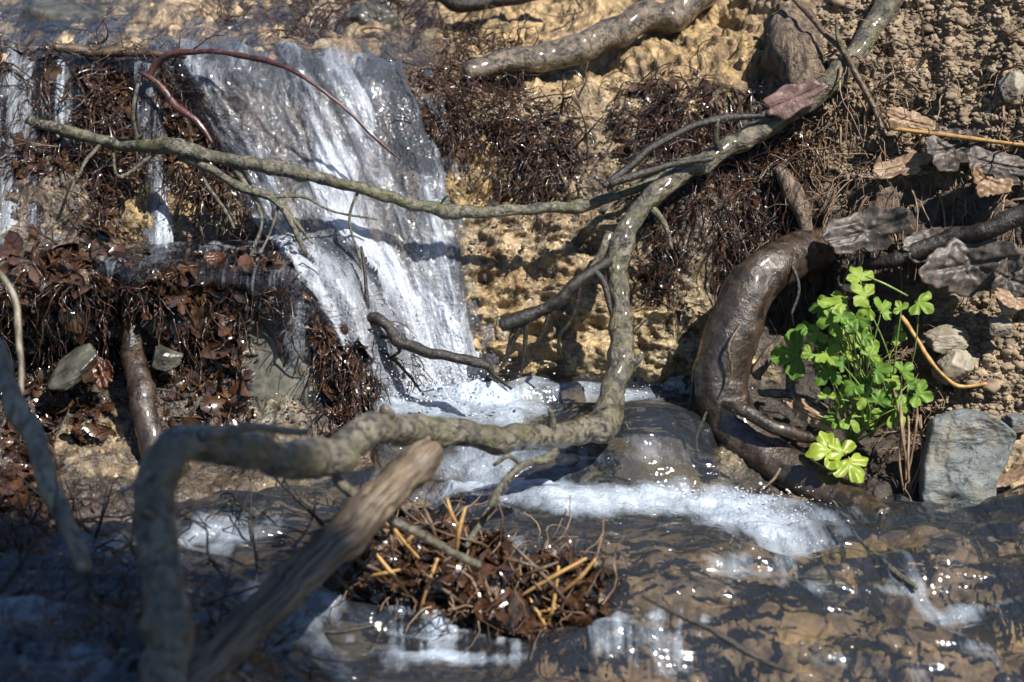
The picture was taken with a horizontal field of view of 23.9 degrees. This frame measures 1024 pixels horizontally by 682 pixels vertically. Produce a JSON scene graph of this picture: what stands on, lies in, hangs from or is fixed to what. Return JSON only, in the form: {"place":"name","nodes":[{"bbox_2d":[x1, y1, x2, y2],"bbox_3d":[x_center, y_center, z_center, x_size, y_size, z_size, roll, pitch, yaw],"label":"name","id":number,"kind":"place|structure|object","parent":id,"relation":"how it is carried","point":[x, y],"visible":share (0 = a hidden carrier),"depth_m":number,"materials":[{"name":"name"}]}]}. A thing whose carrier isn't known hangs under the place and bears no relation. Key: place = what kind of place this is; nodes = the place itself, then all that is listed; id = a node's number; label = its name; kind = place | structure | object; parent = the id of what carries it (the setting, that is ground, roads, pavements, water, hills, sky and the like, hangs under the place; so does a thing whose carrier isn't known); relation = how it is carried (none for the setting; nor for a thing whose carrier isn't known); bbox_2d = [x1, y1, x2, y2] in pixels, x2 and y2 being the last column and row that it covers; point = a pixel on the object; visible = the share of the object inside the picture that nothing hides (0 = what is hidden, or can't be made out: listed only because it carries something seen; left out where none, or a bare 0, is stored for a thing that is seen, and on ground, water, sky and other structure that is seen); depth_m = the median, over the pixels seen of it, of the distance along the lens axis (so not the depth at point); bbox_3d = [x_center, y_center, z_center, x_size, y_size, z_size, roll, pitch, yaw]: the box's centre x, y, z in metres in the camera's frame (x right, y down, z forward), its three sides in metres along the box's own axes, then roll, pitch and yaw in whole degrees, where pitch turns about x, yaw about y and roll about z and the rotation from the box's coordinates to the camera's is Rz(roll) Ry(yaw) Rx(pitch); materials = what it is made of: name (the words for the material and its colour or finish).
{"place":"outdoors","nodes":[
{"label":"outdoors","id":0,"kind":"place"},
{"bbox_2d":[0,44,83,243],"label":"waterfall","id":1,"kind":"structure","parent":0,"point":[12,221],"depth_m":2.74,"materials":[{"name":"white liquid"}]},
{"bbox_2d":[127,59,173,262],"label":"waterfall","id":2,"kind":"structure","parent":0,"point":[163,231],"depth_m":2.69,"materials":[{"name":"white liquid"}]},
{"bbox_2d":[1,226,336,338],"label":"root mat","id":3,"kind":"object","parent":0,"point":[106,302],"visible":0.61,"depth_m":2.55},
{"bbox_2d":[0,0,438,78],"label":"stream","id":4,"kind":"structure","parent":0,"point":[142,31],"depth_m":2.92,"materials":[{"name":"white liquid"}]},
{"bbox_2d":[148,34,490,418],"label":"waterfall","id":5,"kind":"structure","parent":0,"point":[385,67],"depth_m":2.65,"materials":[{"name":"white liquid"}]},
{"bbox_2d":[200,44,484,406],"bbox_3d":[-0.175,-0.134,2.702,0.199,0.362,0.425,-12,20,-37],"label":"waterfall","id":6,"kind":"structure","parent":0,"point":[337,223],"depth_m":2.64,"materials":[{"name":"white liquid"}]},
{"bbox_2d":[0,0,1023,681],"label":"ground","id":7,"kind":"structure","parent":0,"point":[654,444],"depth_m":2.64,"materials":[{"name":"soil"}]},
{"bbox_2d":[3,501,80,533],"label":"twig","id":8,"kind":"object","parent":7,"relation":"on","point":[45,519],"visible":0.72,"depth_m":2.29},
{"bbox_2d":[18,0,103,34],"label":"stone","id":9,"kind":"object","parent":7,"relation":"on","point":[74,10],"visible":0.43,"depth_m":2.96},
{"bbox_2d":[47,343,98,390],"bbox_3d":[-0.460,0.027,2.535,0.056,0.046,0.040,-3,16,-11],"label":"stone","id":10,"kind":"object","parent":7,"relation":"on","point":[74,367],"visible":1,"depth_m":2.53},
{"bbox_2d":[58,566,139,630],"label":"twig","id":11,"kind":"object","parent":7,"relation":"on","point":[100,598],"visible":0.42,"depth_m":2.12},
{"bbox_2d":[4,57,216,221],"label":"hanging roots","id":12,"kind":"object","parent":7,"relation":"hanging from","point":[86,88],"visible":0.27,"depth_m":2.75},
{"bbox_2d":[0,12,268,251],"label":"root mat","id":13,"kind":"object","parent":7,"relation":"attached to","point":[95,163],"visible":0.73,"depth_m":2.72,"materials":[{"name":"plant"}]},
{"bbox_2d":[52,42,186,57],"bbox_3d":[-0.445,-0.330,2.750,0.157,0.017,0.018,2,16,6],"label":"ledge stick","id":14,"kind":"object","parent":13,"relation":"on","point":[104,51],"visible":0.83,"depth_m":2.75,"materials":[{"name":"wood"}]},
{"bbox_2d":[0,42,244,244],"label":"leaf litter","id":15,"kind":"object","parent":13,"relation":"on","point":[54,71],"visible":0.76,"depth_m":2.74,"materials":[{"name":"plant"}]},
{"bbox_2d":[140,71,213,143],"bbox_3d":[-0.376,-0.262,2.712,0.094,0.076,0.010,8,18,26],"label":"red root","id":16,"kind":"object","parent":13,"relation":"on","point":[176,106],"visible":1,"depth_m":2.71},
{"bbox_2d":[147,49,400,159],"bbox_3d":[-0.268,-0.263,2.672,0.311,0.108,0.020,7,17,22],"label":"red root","id":17,"kind":"object","parent":13,"relation":"on","point":[159,61],"visible":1,"depth_m":2.66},
{"bbox_2d":[120,307,162,458],"bbox_3d":[-0.391,0.047,2.543,0.031,0.149,0.150,-5,17,-17],"label":"wet root","id":18,"kind":"object","parent":7,"relation":"on","point":[142,390],"visible":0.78,"depth_m":2.52,"materials":[{"name":"brown plant"}]},
{"bbox_2d":[0,453,294,681],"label":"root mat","id":19,"kind":"object","parent":7,"relation":"on","point":[115,641],"visible":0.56,"depth_m":2.12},
{"bbox_2d":[0,557,61,600],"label":"twig","id":20,"kind":"object","parent":19,"relation":"on","point":[43,568],"visible":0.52,"depth_m":2.25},
{"bbox_2d":[0,270,93,574],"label":"leaning stick","id":21,"kind":"object","parent":19,"relation":"on","point":[21,418],"visible":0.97,"depth_m":2.05,"materials":[{"name":"wood"}]},
{"bbox_2d":[83,477,117,576],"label":"twig","id":22,"kind":"object","parent":19,"relation":"on","point":[103,511],"visible":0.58,"depth_m":2.27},
{"bbox_2d":[0,242,325,316],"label":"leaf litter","id":23,"kind":"object","parent":7,"relation":"on","point":[244,260],"visible":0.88,"depth_m":2.56,"materials":[{"name":"plant"}]},
{"bbox_2d":[151,345,182,371],"bbox_3d":[-0.365,0.018,2.553,0.035,0.026,0.024,-7,17,-23],"label":"stone","id":24,"kind":"object","parent":7,"relation":"on","point":[165,359],"visible":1,"depth_m":2.54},
{"bbox_2d":[0,232,367,436],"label":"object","id":25,"kind":"structure","parent":7,"relation":"on","point":[184,243],"depth_m":2.61,"materials":[{"name":"white liquid"}]},
{"bbox_2d":[0,233,379,378],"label":"hanging roots","id":26,"kind":"object","parent":7,"relation":"hanging from","point":[144,304],"visible":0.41,"depth_m":2.56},
{"bbox_2d":[0,224,420,519],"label":"leaf litter","id":27,"kind":"object","parent":7,"relation":"on","point":[63,401],"visible":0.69,"depth_m":2.57,"materials":[{"name":"plant"}]},
{"bbox_2d":[91,357,113,388],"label":"dead leaf","id":28,"kind":"object","parent":27,"relation":"on","point":[102,371],"visible":1,"depth_m":2.54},
{"bbox_2d":[0,258,435,538],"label":"root mat","id":29,"kind":"object","parent":7,"relation":"on","point":[60,339],"visible":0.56,"depth_m":2.56,"materials":[{"name":"plant"}]},
{"bbox_2d":[192,584,260,612],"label":"twig","id":30,"kind":"object","parent":7,"relation":"on","point":[210,603],"visible":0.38,"depth_m":2.17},
{"bbox_2d":[207,326,319,410],"bbox_3d":[-0.271,0.037,2.597,0.137,0.140,0.084,0,16,0],"label":"stone","id":31,"kind":"object","parent":7,"relation":"on","point":[270,379],"visible":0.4,"depth_m":2.57,"materials":[{"name":"stone"}]},
{"bbox_2d":[220,494,306,543],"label":"twig","id":32,"kind":"object","parent":7,"relation":"on","point":[259,520],"visible":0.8,"depth_m":2.38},
{"bbox_2d":[256,605,312,672],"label":"twig","id":33,"kind":"object","parent":7,"relation":"on","point":[302,616],"visible":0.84,"depth_m":2.21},
{"bbox_2d":[153,87,424,468],"bbox_3d":[-0.257,-0.064,2.658,0.164,0.385,0.429,-13,21,-39],"label":"root mat","id":34,"kind":"object","parent":7,"relation":"attached to","point":[253,231],"visible":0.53,"depth_m":2.59,"materials":[{"name":"plant"}]},
{"bbox_2d":[289,485,315,547],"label":"twig","id":35,"kind":"object","parent":7,"relation":"on","point":[300,538],"visible":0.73,"depth_m":2.38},
{"bbox_2d":[255,649,358,672],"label":"twig","id":36,"kind":"object","parent":7,"relation":"on","point":[344,669],"visible":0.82,"depth_m":2.23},
{"bbox_2d":[181,0,475,59],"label":"water","id":37,"kind":"structure","parent":7,"relation":"on","point":[320,15],"depth_m":2.96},
{"bbox_2d":[293,651,376,668],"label":"twig","id":38,"kind":"object","parent":7,"relation":"on","point":[346,660],"visible":0.88,"depth_m":2.24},
{"bbox_2d":[271,264,435,466],"bbox_3d":[-0.170,0.036,2.602,0.177,0.217,0.202,0,16,0],"label":"root mat","id":39,"kind":"object","parent":7,"relation":"on","point":[337,378],"visible":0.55,"depth_m":2.57,"materials":[{"name":"plant"}]},
{"bbox_2d":[339,0,399,28],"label":"stone","id":40,"kind":"object","parent":7,"relation":"on","point":[364,12],"visible":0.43,"depth_m":2.98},
{"bbox_2d":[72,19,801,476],"bbox_3d":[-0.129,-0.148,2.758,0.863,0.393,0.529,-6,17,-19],"label":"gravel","id":41,"kind":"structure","parent":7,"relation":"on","point":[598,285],"depth_m":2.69,"materials":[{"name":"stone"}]},
{"bbox_2d":[316,479,625,679],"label":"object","id":42,"kind":"object","parent":7,"relation":"on","point":[446,596],"visible":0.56,"depth_m":2.30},
{"bbox_2d":[463,447,559,548],"bbox_3d":[-0.004,0.150,2.339,0.040,0.080,0.114,13,21,39],"label":"forked twig","id":43,"kind":"object","parent":42,"relation":"on","point":[517,468],"visible":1,"depth_m":2.34,"materials":[{"name":"wood"}]},
{"bbox_2d":[338,507,614,659],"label":"leaf litter","id":44,"kind":"object","parent":7,"relation":"on","point":[510,618],"visible":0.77,"depth_m":2.30,"materials":[{"name":"plant"}]},
{"bbox_2d":[270,422,325,526],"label":"twig","id":45,"kind":"object","parent":44,"relation":"on","point":[307,509],"visible":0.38,"depth_m":2.34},
{"bbox_2d":[371,548,410,595],"bbox_3d":[-0.115,0.219,2.282,0.038,0.047,0.011,2,16,8],"label":"dam straw","id":46,"kind":"object","parent":44,"relation":"in","point":[389,570],"visible":1,"depth_m":2.28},
{"bbox_2d":[0,47,793,643],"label":"water drops","id":47,"kind":"object","parent":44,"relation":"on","point":[522,247],"visible":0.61,"depth_m":2.69,"materials":[{"name":"liquid"}]},
{"bbox_2d":[418,558,438,614],"bbox_3d":[-0.078,0.233,2.286,0.021,0.056,0.010,-5,17,-16],"label":"dam straw","id":48,"kind":"object","parent":44,"relation":"in","point":[431,574],"visible":1,"depth_m":2.28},
{"bbox_2d":[418,567,462,603],"bbox_3d":[-0.067,0.233,2.285,0.046,0.038,0.011,2,16,7],"label":"dam straw","id":49,"kind":"object","parent":44,"relation":"on","point":[438,585],"visible":1,"depth_m":2.28,"materials":[{"name":"brown plant"}]},
{"bbox_2d":[400,505,488,548],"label":"twig","id":50,"kind":"object","parent":44,"relation":"on","point":[461,538],"visible":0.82,"depth_m":2.30,"materials":[{"name":"wood"}]},
{"bbox_2d":[511,543,566,602],"bbox_3d":[0.030,0.226,2.284,0.064,0.071,0.011,1,16,5],"label":"dam straw","id":51,"kind":"object","parent":44,"relation":"on","point":[542,574],"visible":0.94,"depth_m":2.28,"materials":[{"name":"brown plant"}]},
{"bbox_2d":[522,557,586,595],"bbox_3d":[0.040,0.224,2.283,0.063,0.038,0.011,-1,16,-5],"label":"dam straw","id":52,"kind":"object","parent":44,"relation":"on","point":[553,576],"visible":1,"depth_m":2.28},
{"bbox_2d":[397,0,572,170],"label":"root mat","id":53,"kind":"object","parent":7,"relation":"on","point":[464,95],"visible":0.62,"depth_m":2.79,"materials":[{"name":"plant"}]},
{"bbox_2d":[437,0,537,12],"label":"log root","id":54,"kind":"object","parent":7,"relation":"on","point":[460,6],"visible":0.99,"depth_m":2.97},
{"bbox_2d":[119,0,904,681],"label":"fallen branch","id":55,"kind":"object","parent":7,"relation":"on","point":[165,628],"depth_m":2.22,"materials":[{"name":"wood"}]},
{"bbox_2d":[25,83,662,306],"bbox_3d":[-0.197,-0.157,2.629,0.734,0.232,0.168,2,16,8],"label":"thin branch","id":56,"kind":"object","parent":55,"relation":"attached to","point":[196,155],"visible":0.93,"depth_m":2.62,"materials":[{"name":"brown plant"}]},
{"bbox_2d":[499,256,612,372],"bbox_3d":[0.048,-0.027,2.598,0.124,0.124,0.037,0,16,0],"label":"dead root","id":57,"kind":"object","parent":55,"relation":"hanging from","point":[525,317],"visible":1,"depth_m":2.59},
{"bbox_2d":[601,113,774,188],"bbox_3d":[0.194,-0.208,2.631,0.210,0.071,0.020,-7,17,-23],"label":"forked twig","id":58,"kind":"object","parent":55,"relation":"on","point":[620,176],"visible":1,"depth_m":2.61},
{"bbox_2d":[762,79,827,119],"bbox_3d":[0.311,-0.265,2.656,0.072,0.045,0.015,0,16,0],"label":"bark flap","id":59,"kind":"object","parent":55,"relation":"on","point":[786,102],"visible":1,"depth_m":2.65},
{"bbox_2d":[6,513,1023,681],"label":"pebbles","id":60,"kind":"object","parent":7,"relation":"on","point":[891,641],"visible":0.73,"depth_m":2.35,"materials":[{"name":"stone"}]},
{"bbox_2d":[462,0,716,81],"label":"log root","id":61,"kind":"object","parent":7,"relation":"on","point":[630,24],"visible":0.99,"depth_m":2.83,"materials":[{"name":"brown plant"}]},
{"bbox_2d":[351,29,853,350],"bbox_3d":[0.106,-0.174,2.774,0.596,0.326,0.289,6,17,21],"label":"root mat","id":62,"kind":"object","parent":7,"relation":"on","point":[533,190],"visible":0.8,"depth_m":2.71,"materials":[{"name":"wood"}]},
{"bbox_2d":[390,66,833,329],"bbox_3d":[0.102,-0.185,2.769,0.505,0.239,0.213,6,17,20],"label":"roots","id":63,"kind":"object","parent":7,"relation":"on","point":[706,85],"visible":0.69,"depth_m":2.72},
{"bbox_2d":[580,474,673,520],"bbox_3d":[0.121,0.165,2.534,0.112,0.051,0.087,0,16,0],"label":"water foam","id":64,"kind":"object","parent":7,"relation":"on","point":[602,481],"visible":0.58,"depth_m":2.51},
{"bbox_2d":[686,225,894,534],"bbox_3d":[0.290,0.029,2.605,0.206,0.266,0.349,0,16,0],"label":"arched root","id":65,"kind":"object","parent":7,"relation":"on","point":[733,418],"visible":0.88,"depth_m":2.57,"materials":[{"name":"brown plant"}]},
{"bbox_2d":[757,363,828,411],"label":"dead twig","id":66,"kind":"object","parent":65,"relation":"attached to","point":[788,391],"visible":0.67,"depth_m":2.59,"materials":[{"name":"wood"}]},
{"bbox_2d":[774,164,812,229],"bbox_3d":[0.313,-0.154,2.667,0.054,0.079,0.026,12,20,35],"label":"bank root","id":67,"kind":"object","parent":65,"relation":"on","point":[786,179],"visible":0.92,"depth_m":2.66,"materials":[{"name":"brown plant"}]},
{"bbox_2d":[786,395,840,430],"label":"dead leaf","id":68,"kind":"object","parent":65,"relation":"on","point":[811,414],"visible":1,"depth_m":2.56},
{"bbox_2d":[761,2,827,115],"bbox_3d":[0.319,-0.321,2.740,0.075,0.117,0.126,0,16,0],"label":"stump","id":69,"kind":"object","parent":7,"relation":"on","point":[792,31],"visible":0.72,"depth_m":2.71,"materials":[{"name":"wood"}]},
{"bbox_2d":[799,565,852,609],"bbox_3d":[0.307,0.240,2.360,0.053,0.041,0.049,0,16,0],"label":"stone","id":70,"kind":"object","parent":7,"relation":"on","point":[829,596],"visible":0.99,"depth_m":2.34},
{"bbox_2d":[792,0,885,187],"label":"bank vine","id":71,"kind":"object","parent":7,"relation":"on","point":[831,39],"visible":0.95,"depth_m":2.67,"materials":[{"name":"brown plant"}]},
{"bbox_2d":[743,15,957,511],"bbox_3d":[0.414,-0.084,2.642,0.235,0.506,0.376,-8,18,-27],"label":"root mat","id":72,"kind":"object","parent":7,"relation":"hanging from","point":[817,162],"visible":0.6,"depth_m":2.66,"materials":[{"name":"plant"}]},
{"bbox_2d":[770,266,933,442],"bbox_3d":[0.357,0.023,2.529,0.169,0.198,0.071,0,16,0],"label":"green plant","id":73,"kind":"object","parent":7,"relation":"on","point":[862,391],"visible":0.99,"depth_m":2.52,"materials":[{"name":"green plant"}]},
{"bbox_2d":[797,52,1023,323],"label":"hanging roots","id":74,"kind":"object","parent":7,"relation":"hanging from","point":[866,114],"visible":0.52,"depth_m":2.64,"materials":[{"name":"wood"}]},
{"bbox_2d":[872,152,932,178],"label":"dead leaf","id":75,"kind":"object","parent":74,"relation":"attached to","point":[910,163],"visible":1,"depth_m":2.62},
{"bbox_2d":[863,204,1023,269],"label":"bank root","id":76,"kind":"object","parent":74,"relation":"attached to","point":[1005,221],"visible":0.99,"depth_m":2.58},
{"bbox_2d":[821,205,911,253],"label":"dead leaf","id":77,"kind":"object","parent":76,"relation":"on","point":[857,231],"visible":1,"depth_m":2.60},
{"bbox_2d":[901,227,948,262],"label":"dead leaf","id":78,"kind":"object","parent":76,"relation":"on","point":[908,241],"visible":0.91,"depth_m":2.60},
{"bbox_2d":[918,237,1023,297],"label":"dead leaf","id":79,"kind":"object","parent":76,"relation":"hanging from","point":[959,267],"visible":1,"depth_m":2.57,"materials":[{"name":"plant"}]},
{"bbox_2d":[972,164,1012,197],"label":"dead leaf","id":80,"kind":"object","parent":74,"relation":"attached to","point":[987,185],"visible":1,"depth_m":2.58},
{"bbox_2d":[966,145,1023,183],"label":"dead leaf","id":81,"kind":"object","parent":80,"relation":"on","point":[1003,165],"visible":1,"depth_m":2.58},
{"bbox_2d":[816,0,1023,434],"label":"soil crumbs","id":82,"kind":"object","parent":7,"relation":"on","point":[990,347],"visible":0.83,"depth_m":2.66,"materials":[{"name":"soil"}]},
{"bbox_2d":[899,315,986,388],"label":"dry vine","id":83,"kind":"object","parent":82,"relation":"on","point":[904,320],"visible":0.98,"depth_m":2.58,"materials":[{"name":"plant"}]},
{"bbox_2d":[931,349,976,384],"bbox_3d":[0.479,0.025,2.602,0.054,0.046,0.037,-7,17,-22],"label":"stone","id":84,"kind":"object","parent":7,"relation":"on","point":[956,366],"visible":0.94,"depth_m":2.59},
{"bbox_2d":[923,323,968,353],"bbox_3d":[0.467,-0.003,2.600,0.045,0.027,0.034,-3,16,-11],"label":"stone","id":85,"kind":"object","parent":84,"relation":"on","point":[950,337],"visible":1,"depth_m":2.59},
{"bbox_2d":[888,127,1023,146],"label":"straw stalk","id":86,"kind":"object","parent":7,"relation":"on","point":[952,136],"visible":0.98,"depth_m":2.60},
{"bbox_2d":[886,106,935,134],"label":"dead leaf","id":87,"kind":"object","parent":86,"relation":"on","point":[912,120],"visible":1,"depth_m":2.63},
{"bbox_2d":[924,128,985,172],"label":"dead leaf","id":88,"kind":"object","parent":86,"relation":"hanging from","point":[948,154],"visible":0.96,"depth_m":2.61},
{"bbox_2d":[989,317,1012,336],"bbox_3d":[0.520,-0.014,2.575,0.026,0.023,0.021,0,16,0],"label":"stone","id":89,"kind":"object","parent":7,"relation":"on","point":[1000,326],"visible":1,"depth_m":2.57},
{"bbox_2d":[994,287,1023,309],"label":"dead leaf","id":90,"kind":"object","parent":89,"relation":"on","point":[1004,297],"visible":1,"depth_m":2.55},
{"bbox_2d":[990,257,1023,297],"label":"dead leaf","id":91,"kind":"object","parent":90,"relation":"on","point":[1013,283],"visible":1,"depth_m":2.56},
{"bbox_2d":[998,71,1023,103],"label":"stone","id":92,"kind":"object","parent":7,"relation":"on","point":[1011,85],"visible":1,"depth_m":2.60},
{"bbox_2d":[1000,412,1023,432],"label":"stone","id":93,"kind":"object","parent":7,"relation":"on","point":[1014,421],"visible":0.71,"depth_m":2.54,"materials":[{"name":"grey stone"}]},
{"bbox_2d":[0,376,1023,681],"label":"stream","id":94,"kind":"structure","parent":0,"point":[774,526],"depth_m":2.46,"materials":[{"name":"white liquid"}]},
{"bbox_2d":[0,457,69,593],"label":"twig","id":95,"kind":"object","parent":94,"relation":"on","point":[19,564],"visible":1,"depth_m":2.00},
{"bbox_2d":[8,464,193,578],"bbox_3d":[-0.395,0.175,2.300,0.187,0.100,0.022,4,17,14],"label":"twig","id":96,"kind":"object","parent":94,"relation":"on","point":[83,525],"visible":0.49,"depth_m":2.29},
{"bbox_2d":[176,509,239,606],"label":"twig","id":97,"kind":"object","parent":94,"relation":"on","point":[215,565],"visible":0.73,"depth_m":2.25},
{"bbox_2d":[204,542,236,626],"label":"twig","id":98,"kind":"object","parent":94,"relation":"in","point":[221,611],"visible":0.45,"depth_m":2.06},
{"bbox_2d":[248,469,263,571],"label":"twig","id":99,"kind":"object","parent":94,"relation":"in","point":[251,534],"visible":0.56,"depth_m":2.33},
{"bbox_2d":[185,589,375,634],"bbox_3d":[-0.218,0.248,2.229,0.183,0.044,0.024,0,16,0],"label":"twig","id":100,"kind":"object","parent":94,"relation":"on","point":[347,630],"visible":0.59,"depth_m":2.23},
{"bbox_2d":[186,436,443,681],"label":"broken stick","id":101,"kind":"object","parent":94,"relation":"on","point":[360,518],"visible":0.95,"depth_m":2.06,"materials":[{"name":"brown wood"}]},
{"bbox_2d":[283,223,491,399],"bbox_3d":[-0.135,-0.029,2.595,0.229,0.180,0.162,0,16,0],"label":"spray","id":102,"kind":"object","parent":94,"relation":"on","point":[397,314],"visible":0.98,"depth_m":2.61,"materials":[{"name":"white liquid"}]},
{"bbox_2d":[276,340,557,402],"bbox_3d":[-0.100,0.033,2.588,0.297,0.096,0.102,0,16,0],"label":"spray","id":103,"kind":"object","parent":94,"relation":"on","point":[435,379],"visible":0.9,"depth_m":2.57,"materials":[{"name":"white liquid"}]},
{"bbox_2d":[360,246,512,395],"bbox_3d":[-0.091,-0.012,2.555,0.182,0.153,0.047,8,18,25],"label":"dark twig","id":104,"kind":"object","parent":94,"relation":"on","point":[397,340],"visible":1,"depth_m":2.55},
{"bbox_2d":[418,382,783,426],"bbox_3d":[0.073,0.057,2.645,0.442,0.047,0.114,-6,17,-20],"label":"foam","id":105,"kind":"object","parent":94,"relation":"on","point":[539,394],"visible":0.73,"depth_m":2.65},
{"bbox_2d":[414,470,919,553],"bbox_3d":[0.157,0.174,2.456,0.739,0.046,0.187,0,16,0],"label":"foam","id":106,"kind":"object","parent":94,"relation":"on","point":[683,496],"visible":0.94,"depth_m":2.49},
{"bbox_2d":[641,594,792,673],"bbox_3d":[0.182,0.262,2.151,0.136,0.077,0.015,0,16,2],"label":"foreground twig","id":107,"kind":"object","parent":94,"relation":"in","point":[728,640],"visible":1,"depth_m":2.15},
{"bbox_2d":[831,500,918,589],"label":"foreground twig","id":108,"kind":"object","parent":94,"relation":"on","point":[888,566],"visible":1,"depth_m":2.38,"materials":[{"name":"wood"}]},
{"bbox_2d":[997,463,1023,487],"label":"rock","id":109,"kind":"object","parent":94,"relation":"on","point":[1011,476],"visible":1,"depth_m":2.50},
{"bbox_2d":[892,375,923,497],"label":"dry stalks","id":110,"kind":"object","parent":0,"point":[902,440],"visible":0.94,"depth_m":2.52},
{"bbox_2d":[919,408,1016,513],"bbox_3d":[0.473,0.123,2.516,0.102,0.104,0.077,0,16,0],"label":"stone","id":111,"kind":"object","parent":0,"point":[966,452],"visible":1,"depth_m":2.50,"materials":[{"name":"grey stone"}]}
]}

